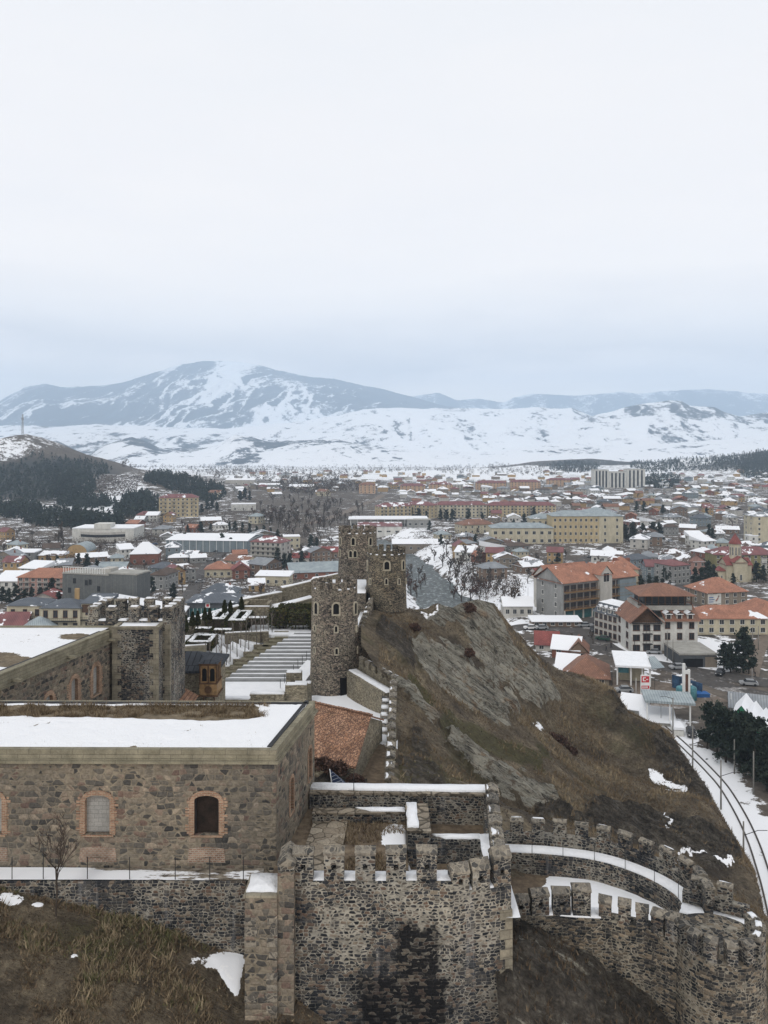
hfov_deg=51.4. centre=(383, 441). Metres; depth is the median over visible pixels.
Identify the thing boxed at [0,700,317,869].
barracks
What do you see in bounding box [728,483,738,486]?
house
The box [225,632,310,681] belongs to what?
terraced steps
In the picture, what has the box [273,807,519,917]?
courtyard
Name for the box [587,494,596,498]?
house
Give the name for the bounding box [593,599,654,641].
mansard house
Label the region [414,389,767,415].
mountain ridge
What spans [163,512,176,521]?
house
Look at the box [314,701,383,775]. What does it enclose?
clay roof house
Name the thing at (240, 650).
snow bank
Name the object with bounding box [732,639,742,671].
pine tree
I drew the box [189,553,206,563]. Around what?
house
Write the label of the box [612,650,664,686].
petrol canopy
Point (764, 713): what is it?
green cabin
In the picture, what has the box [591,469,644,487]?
tower block
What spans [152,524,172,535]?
house
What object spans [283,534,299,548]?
house
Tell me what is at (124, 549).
house
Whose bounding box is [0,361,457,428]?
snowy mountain
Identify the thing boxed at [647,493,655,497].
house
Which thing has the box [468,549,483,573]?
bare tree
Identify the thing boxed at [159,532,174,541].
house
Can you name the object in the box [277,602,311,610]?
hedge
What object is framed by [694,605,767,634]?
long house
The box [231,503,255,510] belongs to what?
house
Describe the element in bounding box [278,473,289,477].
house
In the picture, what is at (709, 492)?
house
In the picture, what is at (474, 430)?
snow hills
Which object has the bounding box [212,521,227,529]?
house
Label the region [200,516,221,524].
house
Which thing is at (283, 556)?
pine tree
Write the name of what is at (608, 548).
house
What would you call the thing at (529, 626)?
parked car
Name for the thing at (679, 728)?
house
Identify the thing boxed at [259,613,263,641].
young tree
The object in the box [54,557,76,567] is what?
house
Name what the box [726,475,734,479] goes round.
house
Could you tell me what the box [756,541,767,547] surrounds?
house
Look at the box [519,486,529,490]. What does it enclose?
house
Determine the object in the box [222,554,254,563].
house
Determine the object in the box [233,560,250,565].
house
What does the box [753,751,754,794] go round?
utility pole
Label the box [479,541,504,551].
house
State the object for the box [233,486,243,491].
house
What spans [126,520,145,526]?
house
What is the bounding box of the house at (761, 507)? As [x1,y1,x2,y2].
[749,506,767,511]
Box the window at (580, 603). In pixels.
[577,601,582,607]
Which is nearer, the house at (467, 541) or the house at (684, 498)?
the house at (467, 541)
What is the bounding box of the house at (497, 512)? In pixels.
[490,510,501,520]
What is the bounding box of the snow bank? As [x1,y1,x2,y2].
[213,628,288,677]
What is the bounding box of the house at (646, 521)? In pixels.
[639,517,654,525]
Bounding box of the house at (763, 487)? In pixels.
[758,485,767,489]
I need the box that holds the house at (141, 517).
[134,515,147,522]
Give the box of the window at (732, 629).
[729,627,734,632]
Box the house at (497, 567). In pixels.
[475,561,508,582]
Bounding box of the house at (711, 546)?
[705,544,717,548]
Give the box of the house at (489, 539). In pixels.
[477,536,503,546]
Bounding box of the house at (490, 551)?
[485,547,504,561]
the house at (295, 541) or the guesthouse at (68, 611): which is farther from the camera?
the house at (295, 541)
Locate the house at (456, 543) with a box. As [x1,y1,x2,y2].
[451,540,467,557]
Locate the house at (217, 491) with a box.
[208,490,220,496]
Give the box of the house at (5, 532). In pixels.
[0,527,14,539]
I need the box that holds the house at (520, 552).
[511,547,529,557]
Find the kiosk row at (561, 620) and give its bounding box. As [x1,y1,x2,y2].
[528,615,582,626]
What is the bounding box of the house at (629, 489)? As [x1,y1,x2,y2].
[623,488,635,492]
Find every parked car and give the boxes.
[523,624,536,629]
[535,624,548,629]
[578,622,590,626]
[595,635,610,640]
[615,685,633,692]
[646,648,661,653]
[669,662,686,669]
[686,726,695,737]
[715,668,724,675]
[739,678,758,685]
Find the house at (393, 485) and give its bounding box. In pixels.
[387,482,398,488]
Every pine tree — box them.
[0,586,7,603]
[3,588,13,603]
[12,583,21,600]
[18,589,27,599]
[28,587,34,596]
[35,587,44,595]
[47,578,57,588]
[55,591,61,599]
[76,553,80,563]
[80,553,89,566]
[84,557,90,566]
[150,576,156,592]
[167,583,177,597]
[197,521,203,532]
[199,504,203,512]
[204,497,211,510]
[209,498,214,508]
[213,501,218,510]
[232,521,237,530]
[237,490,243,500]
[242,487,246,498]
[247,523,251,532]
[274,548,280,559]
[281,552,287,569]
[286,553,292,562]
[298,550,306,561]
[306,534,313,546]
[415,508,420,515]
[427,520,432,531]
[437,509,443,519]
[438,534,443,544]
[444,509,449,520]
[448,509,456,521]
[465,508,471,518]
[520,513,526,521]
[555,553,561,561]
[623,524,629,540]
[627,521,637,537]
[633,501,638,512]
[638,574,644,584]
[639,522,646,533]
[640,501,647,511]
[646,575,652,583]
[648,522,656,529]
[652,576,659,582]
[655,521,665,538]
[659,505,665,512]
[660,568,668,582]
[689,567,698,582]
[694,701,714,748]
[696,567,704,581]
[702,560,714,579]
[705,524,710,535]
[705,699,723,750]
[706,706,738,762]
[709,528,715,538]
[711,564,718,576]
[714,642,732,669]
[722,643,746,672]
[724,709,757,767]
[728,710,737,744]
[730,573,736,583]
[732,625,757,672]
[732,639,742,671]
[736,712,757,753]
[736,712,763,779]
[740,637,757,673]
[744,716,767,760]
[748,726,767,791]
[752,562,760,581]
[758,746,767,787]
[759,565,767,582]
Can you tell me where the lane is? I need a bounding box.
[740,634,767,676]
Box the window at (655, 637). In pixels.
[653,635,660,640]
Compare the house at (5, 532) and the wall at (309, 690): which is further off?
the house at (5, 532)
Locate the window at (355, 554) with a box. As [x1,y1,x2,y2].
[353,550,357,557]
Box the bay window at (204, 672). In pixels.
[202,668,214,680]
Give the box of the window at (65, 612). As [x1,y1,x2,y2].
[63,610,67,617]
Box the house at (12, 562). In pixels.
[1,556,30,571]
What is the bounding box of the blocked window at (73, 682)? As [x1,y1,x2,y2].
[72,679,74,699]
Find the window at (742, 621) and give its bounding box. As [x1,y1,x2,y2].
[740,619,744,624]
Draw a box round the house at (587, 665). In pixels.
[563,654,610,685]
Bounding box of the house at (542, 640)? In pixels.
[534,630,559,651]
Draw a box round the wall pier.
[244,840,295,1020]
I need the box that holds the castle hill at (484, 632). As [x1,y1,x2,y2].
[361,599,767,1023]
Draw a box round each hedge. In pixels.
[185,633,218,651]
[185,635,191,643]
[193,626,212,632]
[212,627,232,633]
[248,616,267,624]
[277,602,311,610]
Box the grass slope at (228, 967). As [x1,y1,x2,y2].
[0,888,327,1023]
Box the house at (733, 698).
[727,691,767,710]
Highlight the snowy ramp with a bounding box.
[280,651,310,688]
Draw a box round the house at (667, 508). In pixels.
[660,506,672,513]
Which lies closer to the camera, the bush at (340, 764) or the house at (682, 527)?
the bush at (340, 764)
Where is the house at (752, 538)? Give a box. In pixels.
[744,534,758,543]
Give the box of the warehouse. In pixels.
[166,533,262,551]
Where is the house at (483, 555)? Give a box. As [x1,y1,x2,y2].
[471,550,485,561]
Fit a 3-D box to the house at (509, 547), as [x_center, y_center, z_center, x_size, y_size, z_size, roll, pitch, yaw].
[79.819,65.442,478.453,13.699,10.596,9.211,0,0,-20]
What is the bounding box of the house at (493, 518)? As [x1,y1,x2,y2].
[487,514,500,521]
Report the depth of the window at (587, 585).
277.63 m
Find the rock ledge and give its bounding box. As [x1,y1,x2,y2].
[314,767,366,782]
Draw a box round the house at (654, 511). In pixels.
[649,508,659,514]
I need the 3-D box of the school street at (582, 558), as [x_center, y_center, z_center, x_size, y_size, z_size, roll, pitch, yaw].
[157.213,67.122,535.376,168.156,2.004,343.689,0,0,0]
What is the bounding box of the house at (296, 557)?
[292,553,309,561]
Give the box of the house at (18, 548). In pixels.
[5,546,23,550]
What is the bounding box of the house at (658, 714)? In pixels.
[639,705,675,726]
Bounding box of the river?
[377,540,472,608]
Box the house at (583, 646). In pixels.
[567,634,589,654]
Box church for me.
[714,531,755,581]
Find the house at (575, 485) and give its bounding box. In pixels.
[571,483,578,488]
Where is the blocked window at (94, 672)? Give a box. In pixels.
[93,667,95,693]
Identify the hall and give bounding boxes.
[285,561,337,578]
[348,516,430,537]
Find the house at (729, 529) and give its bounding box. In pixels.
[714,525,739,533]
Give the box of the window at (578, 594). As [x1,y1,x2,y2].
[577,592,582,598]
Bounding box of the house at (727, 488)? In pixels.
[723,486,734,490]
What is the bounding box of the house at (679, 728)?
[670,720,684,736]
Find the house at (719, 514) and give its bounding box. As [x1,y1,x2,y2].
[715,510,731,519]
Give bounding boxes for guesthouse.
[5,588,118,624]
[532,560,638,617]
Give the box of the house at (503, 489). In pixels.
[496,486,509,491]
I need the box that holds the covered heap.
[697,691,710,697]
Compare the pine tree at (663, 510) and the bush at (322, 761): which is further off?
the pine tree at (663, 510)
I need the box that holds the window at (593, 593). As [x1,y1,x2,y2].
[591,591,595,597]
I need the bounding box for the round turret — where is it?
[675,911,766,1023]
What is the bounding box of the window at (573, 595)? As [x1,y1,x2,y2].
[571,593,575,599]
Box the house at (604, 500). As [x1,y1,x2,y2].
[597,499,611,503]
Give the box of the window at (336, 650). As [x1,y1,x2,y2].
[334,647,338,655]
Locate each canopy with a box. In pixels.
[117,594,189,611]
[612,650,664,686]
[641,689,695,725]
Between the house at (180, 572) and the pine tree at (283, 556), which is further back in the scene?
the pine tree at (283, 556)
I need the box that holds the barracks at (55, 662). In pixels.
[0,625,116,699]
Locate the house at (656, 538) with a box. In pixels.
[646,531,662,545]
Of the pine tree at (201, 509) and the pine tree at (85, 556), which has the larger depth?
the pine tree at (201, 509)
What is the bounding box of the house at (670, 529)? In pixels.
[661,524,678,534]
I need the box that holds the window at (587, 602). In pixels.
[584,600,589,606]
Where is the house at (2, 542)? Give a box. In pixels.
[0,540,12,549]
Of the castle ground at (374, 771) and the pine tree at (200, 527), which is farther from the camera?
the pine tree at (200, 527)
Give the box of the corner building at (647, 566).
[641,559,662,580]
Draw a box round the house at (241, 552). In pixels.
[231,549,247,554]
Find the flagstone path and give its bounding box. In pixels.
[305,821,347,870]
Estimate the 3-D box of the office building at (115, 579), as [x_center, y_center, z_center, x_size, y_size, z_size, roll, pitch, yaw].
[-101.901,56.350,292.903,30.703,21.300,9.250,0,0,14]
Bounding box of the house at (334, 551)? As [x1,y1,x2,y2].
[318,546,338,558]
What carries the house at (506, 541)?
on the ground at (14, 450)
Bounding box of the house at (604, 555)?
[590,550,622,561]
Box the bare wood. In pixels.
[121,459,592,492]
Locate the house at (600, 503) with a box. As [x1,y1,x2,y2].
[596,502,610,507]
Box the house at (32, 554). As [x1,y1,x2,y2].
[20,549,41,561]
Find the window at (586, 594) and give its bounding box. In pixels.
[584,592,589,598]
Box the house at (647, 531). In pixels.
[637,528,657,534]
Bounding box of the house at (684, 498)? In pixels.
[676,495,686,500]
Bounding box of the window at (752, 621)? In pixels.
[750,619,754,624]
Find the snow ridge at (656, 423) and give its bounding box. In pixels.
[535,400,767,447]
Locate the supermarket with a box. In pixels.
[72,522,144,541]
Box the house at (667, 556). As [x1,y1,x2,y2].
[658,553,673,559]
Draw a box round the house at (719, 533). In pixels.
[706,528,724,537]
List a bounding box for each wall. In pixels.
[0,867,272,954]
[185,644,206,651]
[186,604,238,634]
[188,618,205,630]
[224,630,268,643]
[225,696,250,700]
[239,591,281,603]
[250,691,284,700]
[271,595,311,607]
[280,579,311,601]
[285,682,307,700]
[286,669,301,682]
[292,782,512,1023]
[295,680,311,700]
[309,782,499,824]
[311,573,337,595]
[312,807,404,824]
[347,656,397,713]
[358,597,373,660]
[380,679,397,782]
[405,802,430,866]
[430,833,489,863]
[501,815,714,914]
[514,882,682,1023]
[672,674,701,691]
[679,874,749,923]
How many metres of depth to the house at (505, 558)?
425.94 m
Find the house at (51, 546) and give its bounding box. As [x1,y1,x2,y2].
[42,542,60,550]
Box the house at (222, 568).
[204,561,233,577]
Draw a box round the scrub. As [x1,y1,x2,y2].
[0,473,767,605]
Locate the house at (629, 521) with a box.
[624,518,639,525]
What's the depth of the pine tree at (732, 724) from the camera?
154.49 m
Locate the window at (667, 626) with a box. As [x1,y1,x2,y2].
[665,622,669,628]
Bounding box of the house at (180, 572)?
[165,563,186,584]
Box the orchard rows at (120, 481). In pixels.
[86,474,141,495]
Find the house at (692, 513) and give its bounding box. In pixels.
[687,510,702,516]
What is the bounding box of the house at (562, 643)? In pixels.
[550,634,583,657]
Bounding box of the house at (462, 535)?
[455,532,477,540]
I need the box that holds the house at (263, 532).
[249,529,274,535]
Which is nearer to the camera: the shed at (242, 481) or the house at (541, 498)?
the house at (541, 498)
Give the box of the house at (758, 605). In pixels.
[734,597,767,616]
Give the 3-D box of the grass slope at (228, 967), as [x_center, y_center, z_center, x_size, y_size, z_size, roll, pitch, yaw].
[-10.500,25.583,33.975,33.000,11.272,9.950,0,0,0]
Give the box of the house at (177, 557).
[168,553,188,562]
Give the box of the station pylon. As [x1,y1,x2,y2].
[682,663,689,691]
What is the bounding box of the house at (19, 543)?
[6,540,28,549]
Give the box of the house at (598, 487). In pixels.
[591,485,603,490]
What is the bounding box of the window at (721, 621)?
[719,619,723,624]
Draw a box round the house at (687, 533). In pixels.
[684,530,705,545]
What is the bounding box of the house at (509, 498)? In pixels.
[503,496,515,500]
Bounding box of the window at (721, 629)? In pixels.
[719,627,723,632]
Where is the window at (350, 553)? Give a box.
[348,550,352,557]
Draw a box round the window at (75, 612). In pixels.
[73,610,77,617]
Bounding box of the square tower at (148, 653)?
[87,597,184,700]
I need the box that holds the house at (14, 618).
[0,612,32,624]
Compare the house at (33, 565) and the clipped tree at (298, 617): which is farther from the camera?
the house at (33, 565)
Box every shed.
[68,541,96,556]
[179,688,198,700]
[226,478,256,486]
[258,483,280,489]
[289,484,313,489]
[392,539,444,553]
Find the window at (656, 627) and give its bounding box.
[653,624,660,630]
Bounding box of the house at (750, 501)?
[747,499,761,504]
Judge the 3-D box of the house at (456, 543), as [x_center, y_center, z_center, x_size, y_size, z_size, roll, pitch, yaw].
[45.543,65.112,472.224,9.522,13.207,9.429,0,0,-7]
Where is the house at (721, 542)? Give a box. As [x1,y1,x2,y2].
[715,537,728,546]
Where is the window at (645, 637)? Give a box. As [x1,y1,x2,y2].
[643,635,649,640]
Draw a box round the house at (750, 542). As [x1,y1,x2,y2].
[741,540,756,545]
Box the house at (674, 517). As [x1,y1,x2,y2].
[660,513,683,523]
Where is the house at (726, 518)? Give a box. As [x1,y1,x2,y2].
[722,514,738,523]
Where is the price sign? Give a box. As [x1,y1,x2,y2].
[640,675,649,693]
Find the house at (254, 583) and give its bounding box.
[248,578,265,591]
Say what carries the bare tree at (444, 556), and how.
on the ground at (14, 450)
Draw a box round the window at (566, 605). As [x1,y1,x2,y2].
[564,603,569,609]
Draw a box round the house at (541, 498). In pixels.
[533,497,548,501]
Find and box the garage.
[664,642,717,666]
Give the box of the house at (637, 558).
[623,553,651,569]
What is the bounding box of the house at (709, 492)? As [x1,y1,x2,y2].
[705,490,713,495]
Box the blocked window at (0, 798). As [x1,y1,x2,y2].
[0,798,1,830]
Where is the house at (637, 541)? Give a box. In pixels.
[629,533,650,549]
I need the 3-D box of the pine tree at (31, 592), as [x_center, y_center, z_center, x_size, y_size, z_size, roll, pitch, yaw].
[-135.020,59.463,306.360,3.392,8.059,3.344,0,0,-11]
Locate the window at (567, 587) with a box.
[564,585,569,591]
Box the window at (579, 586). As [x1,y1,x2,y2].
[577,584,582,590]
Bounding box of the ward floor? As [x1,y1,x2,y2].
[511,873,662,920]
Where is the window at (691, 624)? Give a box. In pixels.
[689,622,693,628]
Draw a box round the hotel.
[615,583,700,653]
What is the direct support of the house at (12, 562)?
on the ground at (14, 450)
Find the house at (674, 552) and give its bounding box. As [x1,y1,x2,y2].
[660,548,680,555]
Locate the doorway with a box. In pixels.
[340,677,346,695]
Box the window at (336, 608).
[332,602,340,615]
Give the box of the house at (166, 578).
[150,567,179,588]
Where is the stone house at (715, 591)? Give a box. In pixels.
[683,577,748,604]
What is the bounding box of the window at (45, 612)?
[43,610,47,617]
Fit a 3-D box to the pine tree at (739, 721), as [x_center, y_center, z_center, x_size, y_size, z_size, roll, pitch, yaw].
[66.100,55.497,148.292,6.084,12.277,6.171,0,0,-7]
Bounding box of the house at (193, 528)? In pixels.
[184,524,200,532]
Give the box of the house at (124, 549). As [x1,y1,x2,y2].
[116,543,134,557]
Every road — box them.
[304,494,386,523]
[511,624,767,686]
[680,669,767,694]
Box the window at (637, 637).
[633,635,639,640]
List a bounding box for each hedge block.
[206,610,232,631]
[226,609,254,630]
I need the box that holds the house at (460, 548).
[454,545,475,563]
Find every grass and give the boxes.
[0,696,268,746]
[335,807,409,870]
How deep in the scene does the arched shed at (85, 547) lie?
472.05 m
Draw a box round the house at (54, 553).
[37,550,68,560]
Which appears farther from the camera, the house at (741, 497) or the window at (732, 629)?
the house at (741, 497)
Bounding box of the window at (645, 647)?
[643,645,649,650]
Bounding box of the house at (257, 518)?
[249,512,264,523]
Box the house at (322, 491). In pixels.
[317,489,329,495]
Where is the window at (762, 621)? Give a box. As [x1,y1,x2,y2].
[760,619,764,624]
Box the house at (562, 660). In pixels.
[554,652,580,670]
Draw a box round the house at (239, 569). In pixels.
[231,561,250,578]
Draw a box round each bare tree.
[30,808,83,916]
[54,530,61,541]
[179,575,183,591]
[406,564,412,576]
[406,575,414,594]
[412,579,419,596]
[439,551,448,566]
[446,571,453,584]
[447,557,456,573]
[450,554,464,577]
[452,580,467,601]
[455,568,458,586]
[461,545,467,564]
[461,572,470,588]
[466,577,479,600]
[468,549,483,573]
[473,572,484,586]
[473,581,485,599]
[482,580,492,599]
[488,574,493,585]
[493,579,501,594]
[500,584,506,595]
[510,586,519,598]
[512,576,520,589]
[526,568,531,583]
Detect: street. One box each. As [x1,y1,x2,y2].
[173,528,227,601]
[570,522,743,632]
[574,518,655,562]
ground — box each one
[0,434,767,916]
[191,624,397,782]
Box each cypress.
[185,615,188,634]
[189,611,195,628]
[195,610,200,627]
[202,607,208,622]
[207,608,212,621]
[221,600,227,614]
[228,600,232,614]
[238,596,244,609]
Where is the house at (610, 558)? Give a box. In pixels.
[607,554,626,560]
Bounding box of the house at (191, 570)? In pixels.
[175,563,196,581]
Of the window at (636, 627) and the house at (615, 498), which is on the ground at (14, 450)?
the house at (615, 498)
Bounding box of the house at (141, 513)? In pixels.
[136,511,147,515]
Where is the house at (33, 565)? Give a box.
[18,560,54,570]
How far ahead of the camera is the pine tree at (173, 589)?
316.41 m
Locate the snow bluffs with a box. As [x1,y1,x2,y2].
[53,434,767,465]
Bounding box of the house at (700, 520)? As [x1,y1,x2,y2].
[690,514,711,526]
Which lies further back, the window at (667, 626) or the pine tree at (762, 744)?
the window at (667, 626)
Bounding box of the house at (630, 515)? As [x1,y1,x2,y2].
[625,512,636,519]
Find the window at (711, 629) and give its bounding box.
[709,627,713,632]
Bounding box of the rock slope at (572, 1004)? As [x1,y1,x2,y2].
[495,918,669,1023]
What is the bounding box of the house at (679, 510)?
[670,505,686,515]
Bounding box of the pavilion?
[185,651,229,700]
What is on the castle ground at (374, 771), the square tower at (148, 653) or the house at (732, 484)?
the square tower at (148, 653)
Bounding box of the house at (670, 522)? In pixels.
[660,520,676,524]
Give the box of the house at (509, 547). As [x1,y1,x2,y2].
[504,542,530,554]
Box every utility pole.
[660,696,673,735]
[667,631,667,660]
[692,725,698,765]
[720,760,739,809]
[734,739,736,773]
[743,821,767,851]
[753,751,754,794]
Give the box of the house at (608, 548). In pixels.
[602,546,615,549]
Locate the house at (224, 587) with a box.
[200,583,242,593]
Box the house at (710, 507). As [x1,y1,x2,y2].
[701,504,713,514]
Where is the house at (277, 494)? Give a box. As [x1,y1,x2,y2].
[271,492,281,496]
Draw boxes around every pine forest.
[0,450,226,526]
[546,448,767,487]
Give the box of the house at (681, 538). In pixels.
[677,535,684,541]
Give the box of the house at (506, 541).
[502,538,515,544]
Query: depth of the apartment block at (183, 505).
721.00 m
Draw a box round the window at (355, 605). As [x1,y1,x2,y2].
[353,601,357,615]
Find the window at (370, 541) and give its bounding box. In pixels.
[368,537,372,545]
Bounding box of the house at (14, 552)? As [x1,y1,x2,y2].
[0,549,26,566]
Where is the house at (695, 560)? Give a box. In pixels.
[672,551,705,573]
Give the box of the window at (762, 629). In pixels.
[760,627,764,632]
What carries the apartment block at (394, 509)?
on the ground at (14, 450)
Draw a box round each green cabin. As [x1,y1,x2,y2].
[733,693,753,715]
[748,701,762,718]
[757,708,767,732]
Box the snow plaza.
[225,682,285,695]
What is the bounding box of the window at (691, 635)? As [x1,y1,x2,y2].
[689,633,694,639]
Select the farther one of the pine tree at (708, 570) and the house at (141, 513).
the house at (141, 513)
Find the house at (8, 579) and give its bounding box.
[0,570,29,594]
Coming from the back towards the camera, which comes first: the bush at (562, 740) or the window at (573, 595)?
the window at (573, 595)
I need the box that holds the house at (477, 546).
[468,544,480,550]
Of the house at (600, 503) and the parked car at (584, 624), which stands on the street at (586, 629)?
the parked car at (584, 624)
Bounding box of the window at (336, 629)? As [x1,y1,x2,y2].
[334,625,338,632]
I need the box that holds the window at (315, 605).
[313,601,318,615]
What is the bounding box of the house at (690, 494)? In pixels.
[682,490,698,497]
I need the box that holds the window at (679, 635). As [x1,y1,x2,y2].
[677,633,681,639]
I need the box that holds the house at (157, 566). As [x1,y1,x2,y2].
[147,561,175,573]
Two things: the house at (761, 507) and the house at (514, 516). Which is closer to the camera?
the house at (514, 516)
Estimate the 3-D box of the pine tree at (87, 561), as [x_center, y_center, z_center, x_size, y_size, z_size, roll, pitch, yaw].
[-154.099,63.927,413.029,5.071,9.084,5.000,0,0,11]
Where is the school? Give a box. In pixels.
[488,507,622,543]
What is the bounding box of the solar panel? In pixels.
[329,769,344,782]
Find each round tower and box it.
[310,576,358,695]
[338,525,376,579]
[366,544,406,612]
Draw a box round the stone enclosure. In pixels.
[242,599,271,618]
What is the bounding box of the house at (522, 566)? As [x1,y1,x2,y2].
[512,559,543,573]
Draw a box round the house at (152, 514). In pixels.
[145,511,160,521]
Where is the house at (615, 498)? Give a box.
[601,496,621,501]
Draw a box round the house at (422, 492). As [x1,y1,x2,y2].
[416,490,426,494]
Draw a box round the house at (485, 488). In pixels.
[481,485,492,491]
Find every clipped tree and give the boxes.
[268,606,288,627]
[288,608,308,628]
[307,608,311,628]
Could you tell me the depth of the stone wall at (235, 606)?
105.50 m
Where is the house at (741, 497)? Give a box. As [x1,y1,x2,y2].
[730,494,744,501]
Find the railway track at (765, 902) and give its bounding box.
[666,726,767,915]
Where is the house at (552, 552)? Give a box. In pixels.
[546,546,563,562]
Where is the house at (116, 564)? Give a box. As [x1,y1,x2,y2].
[98,562,132,567]
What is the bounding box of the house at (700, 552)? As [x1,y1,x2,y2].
[689,546,709,557]
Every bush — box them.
[314,756,331,771]
[324,759,348,776]
[345,773,365,782]
[408,622,420,631]
[462,602,476,612]
[463,648,475,657]
[548,732,558,739]
[556,732,570,747]
[567,746,577,754]
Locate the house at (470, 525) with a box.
[454,519,493,533]
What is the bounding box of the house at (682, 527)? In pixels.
[678,523,697,531]
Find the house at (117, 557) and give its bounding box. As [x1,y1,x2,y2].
[110,553,123,561]
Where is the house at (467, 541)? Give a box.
[451,539,476,550]
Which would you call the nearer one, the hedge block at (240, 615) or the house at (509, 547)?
the hedge block at (240, 615)
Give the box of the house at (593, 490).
[588,488,599,492]
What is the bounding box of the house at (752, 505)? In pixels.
[748,503,760,510]
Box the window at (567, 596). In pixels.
[564,594,569,600]
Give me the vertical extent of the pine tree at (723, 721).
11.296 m
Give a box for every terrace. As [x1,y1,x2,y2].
[267,625,310,637]
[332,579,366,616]
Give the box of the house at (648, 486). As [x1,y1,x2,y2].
[643,485,653,488]
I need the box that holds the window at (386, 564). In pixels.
[383,560,390,570]
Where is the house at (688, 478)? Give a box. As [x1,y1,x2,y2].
[684,476,692,480]
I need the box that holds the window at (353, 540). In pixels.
[351,537,355,545]
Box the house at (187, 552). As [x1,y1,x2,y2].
[180,550,201,560]
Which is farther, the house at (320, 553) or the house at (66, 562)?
the house at (320, 553)
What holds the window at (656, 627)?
in the hotel
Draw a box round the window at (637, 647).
[633,645,639,650]
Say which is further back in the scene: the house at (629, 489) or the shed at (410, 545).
the house at (629, 489)
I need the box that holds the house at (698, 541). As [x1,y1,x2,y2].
[689,535,716,548]
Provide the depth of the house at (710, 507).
741.54 m
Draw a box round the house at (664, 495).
[655,493,669,498]
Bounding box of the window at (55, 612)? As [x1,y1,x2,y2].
[53,610,57,617]
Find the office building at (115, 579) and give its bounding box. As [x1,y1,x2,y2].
[62,566,150,598]
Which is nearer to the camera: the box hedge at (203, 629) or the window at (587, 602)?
the box hedge at (203, 629)
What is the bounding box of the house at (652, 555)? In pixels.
[641,551,658,558]
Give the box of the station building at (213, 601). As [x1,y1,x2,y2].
[185,592,244,616]
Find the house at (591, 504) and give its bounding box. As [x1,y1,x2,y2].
[587,501,595,506]
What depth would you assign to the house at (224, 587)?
301.00 m
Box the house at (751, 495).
[745,493,758,497]
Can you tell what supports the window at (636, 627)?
in the hotel
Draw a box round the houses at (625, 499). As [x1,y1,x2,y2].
[237,469,767,515]
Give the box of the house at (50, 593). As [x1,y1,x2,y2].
[33,588,61,598]
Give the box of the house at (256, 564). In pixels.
[247,557,283,575]
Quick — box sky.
[0,0,767,401]
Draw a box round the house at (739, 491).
[733,489,750,494]
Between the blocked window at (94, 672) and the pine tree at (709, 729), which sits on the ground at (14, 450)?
the pine tree at (709, 729)
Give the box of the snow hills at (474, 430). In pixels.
[0,407,590,454]
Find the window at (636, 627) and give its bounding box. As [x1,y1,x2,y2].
[633,624,639,630]
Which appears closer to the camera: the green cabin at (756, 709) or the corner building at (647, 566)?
the green cabin at (756, 709)
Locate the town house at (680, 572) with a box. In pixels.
[653,559,690,584]
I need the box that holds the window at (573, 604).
[571,602,575,608]
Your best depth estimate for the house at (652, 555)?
435.89 m
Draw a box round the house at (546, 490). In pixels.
[536,488,550,493]
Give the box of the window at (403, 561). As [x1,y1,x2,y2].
[401,560,404,570]
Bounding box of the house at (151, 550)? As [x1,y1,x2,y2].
[130,542,161,564]
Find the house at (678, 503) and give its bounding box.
[672,501,688,506]
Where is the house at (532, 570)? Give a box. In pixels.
[529,568,536,578]
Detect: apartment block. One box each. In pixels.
[16,568,79,596]
[159,494,198,516]
[249,535,291,559]
[359,482,375,493]
[375,502,411,515]
[400,483,424,491]
[406,501,437,517]
[429,482,451,490]
[435,501,486,517]
[453,482,462,489]
[475,481,505,489]
[487,502,556,516]
[509,480,539,489]
[546,478,569,485]
[611,556,639,584]
[704,546,767,573]
[743,511,767,543]
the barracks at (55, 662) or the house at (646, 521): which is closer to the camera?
the barracks at (55, 662)
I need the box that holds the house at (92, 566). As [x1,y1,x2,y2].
[81,565,98,568]
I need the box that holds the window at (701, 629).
[699,627,703,632]
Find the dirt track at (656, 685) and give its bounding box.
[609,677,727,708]
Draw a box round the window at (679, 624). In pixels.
[677,622,681,628]
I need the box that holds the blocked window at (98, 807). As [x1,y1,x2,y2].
[87,795,109,831]
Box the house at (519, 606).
[499,596,534,618]
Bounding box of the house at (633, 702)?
[620,692,649,714]
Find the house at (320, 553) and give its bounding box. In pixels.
[305,546,330,561]
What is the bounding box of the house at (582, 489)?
[575,487,587,493]
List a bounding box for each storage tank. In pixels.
[676,684,686,691]
[690,684,696,700]
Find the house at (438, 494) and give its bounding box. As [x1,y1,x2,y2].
[435,492,446,496]
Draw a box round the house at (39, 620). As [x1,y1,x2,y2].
[25,616,57,624]
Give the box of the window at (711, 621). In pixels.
[709,619,713,624]
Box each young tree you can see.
[227,630,231,661]
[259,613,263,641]
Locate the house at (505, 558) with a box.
[492,551,519,568]
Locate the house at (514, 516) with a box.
[506,513,520,521]
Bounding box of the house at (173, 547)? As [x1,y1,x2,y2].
[165,540,180,558]
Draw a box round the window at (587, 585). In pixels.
[584,583,589,589]
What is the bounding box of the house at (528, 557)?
[519,555,542,560]
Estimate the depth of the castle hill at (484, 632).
94.19 m
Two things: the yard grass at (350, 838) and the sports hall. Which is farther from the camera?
the sports hall
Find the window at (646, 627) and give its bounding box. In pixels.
[643,624,649,630]
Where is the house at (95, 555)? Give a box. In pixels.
[75,551,108,562]
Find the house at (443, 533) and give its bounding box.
[433,530,450,538]
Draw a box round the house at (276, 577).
[254,570,293,585]

